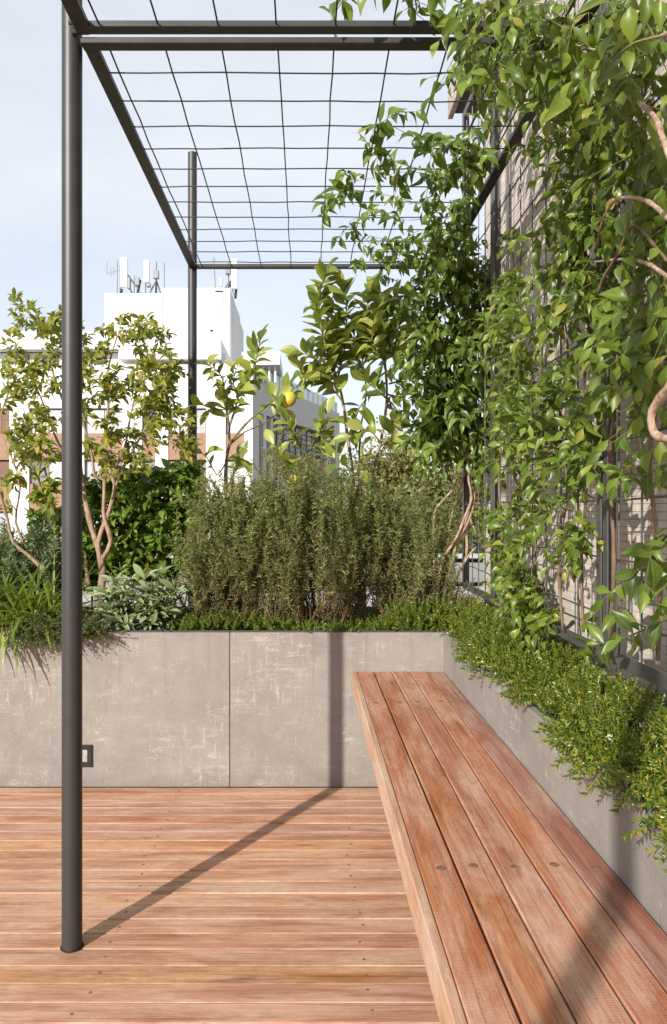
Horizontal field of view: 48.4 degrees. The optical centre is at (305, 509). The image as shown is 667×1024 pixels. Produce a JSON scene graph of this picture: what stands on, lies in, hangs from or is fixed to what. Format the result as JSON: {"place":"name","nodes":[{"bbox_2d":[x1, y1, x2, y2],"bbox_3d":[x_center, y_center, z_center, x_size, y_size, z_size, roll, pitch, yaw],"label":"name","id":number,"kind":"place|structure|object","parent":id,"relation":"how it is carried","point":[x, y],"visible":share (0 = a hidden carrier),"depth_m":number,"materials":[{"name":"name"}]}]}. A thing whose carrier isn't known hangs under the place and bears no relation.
{"place":"outdoors","nodes":[
{"label":"outdoors","id":0,"kind":"place"},
{"bbox_2d":[0,288,339,552],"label":"apartment building","id":1,"kind":"structure","parent":0,"point":[220,332],"depth_m":45.92,"materials":[{"name":"concrete"}]},
{"bbox_2d":[0,409,8,433],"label":"window","id":2,"kind":"structure","parent":1,"relation":"in","point":[5,418],"depth_m":45.91,"materials":[{"name":"brown wood"}]},
{"bbox_2d":[0,460,8,481],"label":"window","id":3,"kind":"structure","parent":1,"relation":"in","point":[4,464],"depth_m":45.91,"materials":[{"name":"brown wood"}]},
{"bbox_2d":[0,512,8,534],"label":"window","id":4,"kind":"structure","parent":1,"relation":"in","point":[2,515],"depth_m":45.91,"materials":[{"name":"white wood"}]},
{"bbox_2d":[10,354,29,364],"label":"window","id":5,"kind":"structure","parent":1,"relation":"in","point":[17,355],"depth_m":46.17,"materials":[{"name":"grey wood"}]},
{"bbox_2d":[30,409,61,433],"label":"window","id":6,"kind":"structure","parent":1,"relation":"in","point":[55,412],"depth_m":45.93,"materials":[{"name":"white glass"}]},
{"bbox_2d":[30,460,61,483],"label":"window","id":7,"kind":"structure","parent":1,"relation":"in","point":[56,468],"depth_m":45.93,"materials":[{"name":"white wood"}]},
{"bbox_2d":[38,354,58,364],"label":"window","id":8,"kind":"structure","parent":1,"relation":"in","point":[43,356],"depth_m":46.17,"materials":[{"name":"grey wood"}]},
{"bbox_2d":[85,409,122,433],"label":"window","id":9,"kind":"structure","parent":1,"relation":"in","point":[101,413],"depth_m":45.93,"materials":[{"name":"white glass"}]},
{"bbox_2d":[85,460,122,483],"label":"window","id":10,"kind":"structure","parent":1,"relation":"in","point":[88,466],"depth_m":45.91,"materials":[{"name":"white wood"}]},
{"bbox_2d":[106,260,118,292],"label":"antenna","id":11,"kind":"object","parent":1,"relation":"on","point":[117,270],"visible":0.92,"depth_m":53.78,"materials":[{"name":"grey metal"}]},
{"bbox_2d":[120,257,140,292],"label":"antenna","id":12,"kind":"object","parent":1,"relation":"on","point":[125,281],"visible":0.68,"depth_m":53.60,"materials":[{"name":"white plastic"}]},
{"bbox_2d":[134,275,140,292],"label":"antenna","id":13,"kind":"object","parent":1,"relation":"on","point":[138,282],"visible":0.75,"depth_m":53.91,"materials":[{"name":"grey metal"}]},
{"bbox_2d":[144,260,150,292],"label":"antenna","id":14,"kind":"object","parent":1,"relation":"on","point":[147,273],"visible":0.91,"depth_m":53.60,"materials":[{"name":"white plastic"}]},
{"bbox_2d":[149,262,160,292],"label":"antenna","id":15,"kind":"object","parent":1,"relation":"on","point":[156,275],"visible":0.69,"depth_m":53.90,"materials":[{"name":"grey metal"}]},
{"bbox_2d":[169,409,205,433],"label":"window","id":16,"kind":"structure","parent":1,"relation":"in","point":[201,429],"depth_m":45.93,"materials":[{"name":"white wood"}]},
{"bbox_2d":[169,460,205,476],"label":"window","id":17,"kind":"structure","parent":1,"relation":"in","point":[171,461],"depth_m":45.91,"materials":[{"name":"white wood"}]},
{"bbox_2d":[219,258,237,298],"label":"antenna","id":18,"kind":"object","parent":1,"relation":"on","point":[233,282],"visible":0.72,"depth_m":53.61,"materials":[{"name":"white plastic"}]},
{"bbox_2d":[226,409,243,433],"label":"window","id":19,"kind":"structure","parent":1,"relation":"in","point":[238,419],"depth_m":45.93,"materials":[{"name":"white wood"}]},
{"bbox_2d":[227,460,243,483],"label":"window","id":20,"kind":"structure","parent":1,"relation":"in","point":[240,471],"depth_m":45.93,"materials":[{"name":"white wood"}]},
{"bbox_2d":[273,420,320,458],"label":"window","id":21,"kind":"structure","parent":1,"relation":"in","point":[304,438],"depth_m":54.20,"materials":[{"name":"grey glass"}]},
{"bbox_2d":[0,0,483,495],"label":"sky","id":22,"kind":"structure","parent":0,"point":[122,216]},
{"label":"ground","id":23,"kind":"structure","parent":0,"visible":0},
{"bbox_2d":[0,787,377,787],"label":"building base","id":24,"kind":"object","parent":23,"relation":"on","point":[195,787],"depth_m":3.73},
{"bbox_2d":[0,788,439,1023],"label":"wooden deck","id":25,"kind":"structure","parent":24,"relation":"on","point":[245,906],"depth_m":2.20,"materials":[{"name":"brown wood"}]},
{"bbox_2d":[0,606,447,786],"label":"planter","id":26,"kind":"object","parent":25,"relation":"on","point":[230,707],"visible":0.64,"depth_m":3.20,"materials":[{"name":"concrete"}]},
{"bbox_2d":[0,377,61,584],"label":"shrub","id":27,"kind":"object","parent":26,"relation":"on","point":[46,488],"visible":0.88,"depth_m":3.48,"materials":[{"name":"green plant"}]},
{"bbox_2d":[0,517,85,609],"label":"lavender bush","id":28,"kind":"object","parent":26,"relation":"on","point":[37,547],"visible":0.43,"depth_m":3.51,"materials":[{"name":"green plant"}]},
{"bbox_2d":[0,597,89,663],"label":"thyme plant","id":29,"kind":"object","parent":26,"relation":"on","point":[33,635],"visible":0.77,"depth_m":3.12,"materials":[{"name":"green plant"}]},
{"bbox_2d":[0,550,114,677],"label":"grassy clump","id":30,"kind":"object","parent":26,"relation":"on","point":[19,606],"visible":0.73,"depth_m":3.25,"materials":[{"name":"green plant"}]},
{"bbox_2d":[24,504,92,590],"bbox_3d":[-1.265,0.233,3.816,0.402,0.560,0.274,0,0,0],"label":"bush","id":31,"kind":"object","parent":26,"relation":"on","point":[32,514],"visible":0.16,"depth_m":3.77,"materials":[{"name":"green plant"}]},
{"bbox_2d":[30,596,131,646],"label":"thyme plant","id":32,"kind":"object","parent":26,"relation":"on","point":[88,628],"visible":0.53,"depth_m":3.14,"materials":[{"name":"green plant"}]},
{"bbox_2d":[82,745,91,766],"bbox_3d":[-0.968,1.063,3.195,0.095,0.095,0.008,0,0,0],"label":"wall light","id":33,"kind":"object","parent":26,"relation":"attached to","point":[86,755],"visible":0.48,"depth_m":3.19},
{"bbox_2d":[0,287,201,607],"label":"shrub","id":34,"kind":"object","parent":26,"relation":"on","point":[156,400],"visible":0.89,"depth_m":3.46,"materials":[{"name":"green plant"}]},
{"bbox_2d":[86,562,193,629],"bbox_3d":[-0.749,0.416,3.341,0.518,0.372,0.321,0,0,0],"label":"sage plant","id":35,"kind":"object","parent":26,"relation":"in","point":[151,608],"visible":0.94,"depth_m":3.29,"materials":[{"name":"green plant"}]},
{"bbox_2d":[82,458,206,608],"bbox_3d":[-0.850,0.110,3.783,0.733,0.797,0.390,0,0,0],"label":"bush","id":36,"kind":"object","parent":26,"relation":"on","point":[143,514],"visible":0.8,"depth_m":3.68,"materials":[{"name":"green plant"}]},
{"bbox_2d":[160,460,304,627],"bbox_3d":[-0.328,0.157,3.443,0.671,0.780,0.564,0,0,0],"label":"rosemary bush","id":37,"kind":"object","parent":26,"relation":"on","point":[219,556],"visible":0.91,"depth_m":3.36,"materials":[{"name":"green plant"}]},
{"bbox_2d":[188,324,334,508],"bbox_3d":[-0.213,-0.217,3.669,0.783,1.438,0.358,0,0,0],"label":"lemon tree","id":38,"kind":"object","parent":26,"relation":"in","point":[287,397],"visible":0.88,"depth_m":3.69,"materials":[{"name":"green plant"}]},
{"bbox_2d":[263,395,350,490],"bbox_3d":[0.009,-0.031,3.535,0.420,1.024,0.249,0,0,0],"label":"lemon tree","id":39,"kind":"object","parent":26,"relation":"in","point":[322,422],"visible":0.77,"depth_m":3.53,"materials":[{"name":"green plant"}]},
{"bbox_2d":[231,433,397,627],"bbox_3d":[0.037,0.086,3.427,0.781,0.919,0.622,0,0,0],"label":"rosemary bush","id":40,"kind":"object","parent":26,"relation":"on","point":[342,575],"visible":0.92,"depth_m":3.34,"materials":[{"name":"green plant"}]},
{"bbox_2d":[280,257,425,608],"bbox_3d":[0.260,-0.361,3.622,0.786,1.725,0.337,0,0,-12],"label":"lemon tree","id":41,"kind":"object","parent":26,"relation":"in","point":[334,342],"visible":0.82,"depth_m":3.60,"materials":[{"name":"green plant"}]},
{"bbox_2d":[223,558,482,600],"bbox_3d":[0.195,0.475,4.004,1.520,0.450,0.052,0,0,0],"label":"railing","id":42,"kind":"object","parent":26,"relation":"on","point":[459,560],"visible":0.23,"depth_m":3.98,"materials":[{"name":"metal"}]},
{"bbox_2d":[160,591,666,872],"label":"groundcover","id":43,"kind":"object","parent":26,"relation":"on","point":[623,720],"visible":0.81,"depth_m":1.82,"materials":[{"name":"green plant"}]},
{"bbox_2d":[352,463,488,619],"bbox_3d":[0.502,0.157,3.451,0.571,0.781,0.614,0,0,-12],"label":"rosemary bush","id":44,"kind":"object","parent":26,"relation":"on","point":[402,577],"visible":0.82,"depth_m":3.42,"materials":[{"name":"green plant"}]},
{"bbox_2d":[61,0,600,952],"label":"pergola","id":45,"kind":"object","parent":25,"relation":"on","point":[77,24],"visible":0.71,"depth_m":2.01,"materials":[{"name":"paint"}]},
{"bbox_2d":[434,622,666,934],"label":"planter","id":46,"kind":"object","parent":25,"relation":"on","point":[602,829],"visible":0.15,"depth_m":1.64,"materials":[{"name":"concrete"}]},
{"bbox_2d":[352,671,666,1023],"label":"bench","id":47,"kind":"object","parent":46,"relation":"attached to","point":[526,907],"visible":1,"depth_m":1.39,"materials":[{"name":"brown wood"}]},
{"bbox_2d":[61,582,483,605],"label":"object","id":48,"kind":"structure","parent":24,"relation":"on","point":[84,599],"depth_m":10.26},
{"bbox_2d":[128,553,484,581],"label":"parapet wall","id":49,"kind":"structure","parent":24,"relation":"on","point":[481,573],"depth_m":12.20,"materials":[{"name":"grey concrete"}]},
{"bbox_2d":[197,482,269,549],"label":"tree","id":50,"kind":"object","parent":23,"relation":"on","point":[217,510],"visible":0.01,"depth_m":22.97,"materials":[{"name":"green plant"}]},
{"bbox_2d":[228,467,344,551],"bbox_3d":[-0.444,5.990,20.862,4.534,14.431,4.127,0,0,0],"label":"tree","id":51,"kind":"object","parent":23,"relation":"on","point":[317,513],"visible":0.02,"depth_m":20.99,"materials":[{"name":"green plant"}]},
{"bbox_2d":[280,442,384,551],"bbox_3d":[1.276,5.611,20.195,4.580,15.189,3.753,0,0,0],"label":"tree","id":52,"kind":"object","parent":23,"relation":"on","point":[344,474],"visible":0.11,"depth_m":19.76,"materials":[{"name":"green plant"}]},
{"bbox_2d":[332,413,450,552],"bbox_3d":[2.025,5.533,16.907,3.830,15.345,3.685,0,0,0],"label":"tree","id":53,"kind":"object","parent":23,"relation":"on","point":[395,468],"visible":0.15,"depth_m":16.12,"materials":[{"name":"green plant"}]},
{"bbox_2d":[382,459,484,552],"bbox_3d":[2.706,5.971,15.053,3.768,14.469,3.869,0,0,0],"label":"tree","id":54,"kind":"object","parent":23,"relation":"on","point":[457,520],"visible":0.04,"depth_m":14.91,"materials":[{"name":"green plant"}]},
{"bbox_2d":[416,455,456,534],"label":"tree","id":55,"kind":"object","parent":23,"relation":"on","point":[441,493],"visible":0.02,"depth_m":17.66,"materials":[{"name":"green plant"}]},
{"bbox_2d":[428,446,483,552],"bbox_3d":[3.586,5.622,16.959,2.808,15.167,2.747,0,0,0],"label":"tree","id":56,"kind":"object","parent":23,"relation":"on","point":[460,495],"visible":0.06,"depth_m":16.51,"materials":[{"name":"green plant"}]},
{"bbox_2d":[448,0,666,706],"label":"house wall","id":57,"kind":"structure","parent":23,"relation":"on","point":[630,522],"depth_m":2.46,"materials":[{"name":"tile"}]},
{"bbox_2d":[462,0,666,689],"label":"trellis","id":58,"kind":"object","parent":57,"relation":"attached to","point":[618,658],"visible":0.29,"depth_m":2.26,"materials":[{"name":"metal"}]},
{"bbox_2d":[311,102,505,605],"bbox_3d":[0.459,-0.443,3.193,0.836,1.820,1.744,0,0,19],"label":"climbing vine","id":59,"kind":"object","parent":58,"relation":"attached to","point":[445,401],"visible":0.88,"depth_m":3.29,"materials":[{"name":"green plant"}]},
{"bbox_2d":[319,0,666,668],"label":"climbing vine","id":60,"kind":"object","parent":58,"relation":"attached to","point":[574,77],"visible":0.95,"depth_m":1.61,"materials":[{"name":"green plant"}]},
{"bbox_2d":[460,117,625,664],"bbox_3d":[0.676,-0.361,2.400,0.355,1.635,1.473,0,0,0],"label":"climbing vine","id":61,"kind":"object","parent":58,"relation":"attached to","point":[516,418],"visible":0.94,"depth_m":2.16,"materials":[{"name":"green plant"}]}
]}

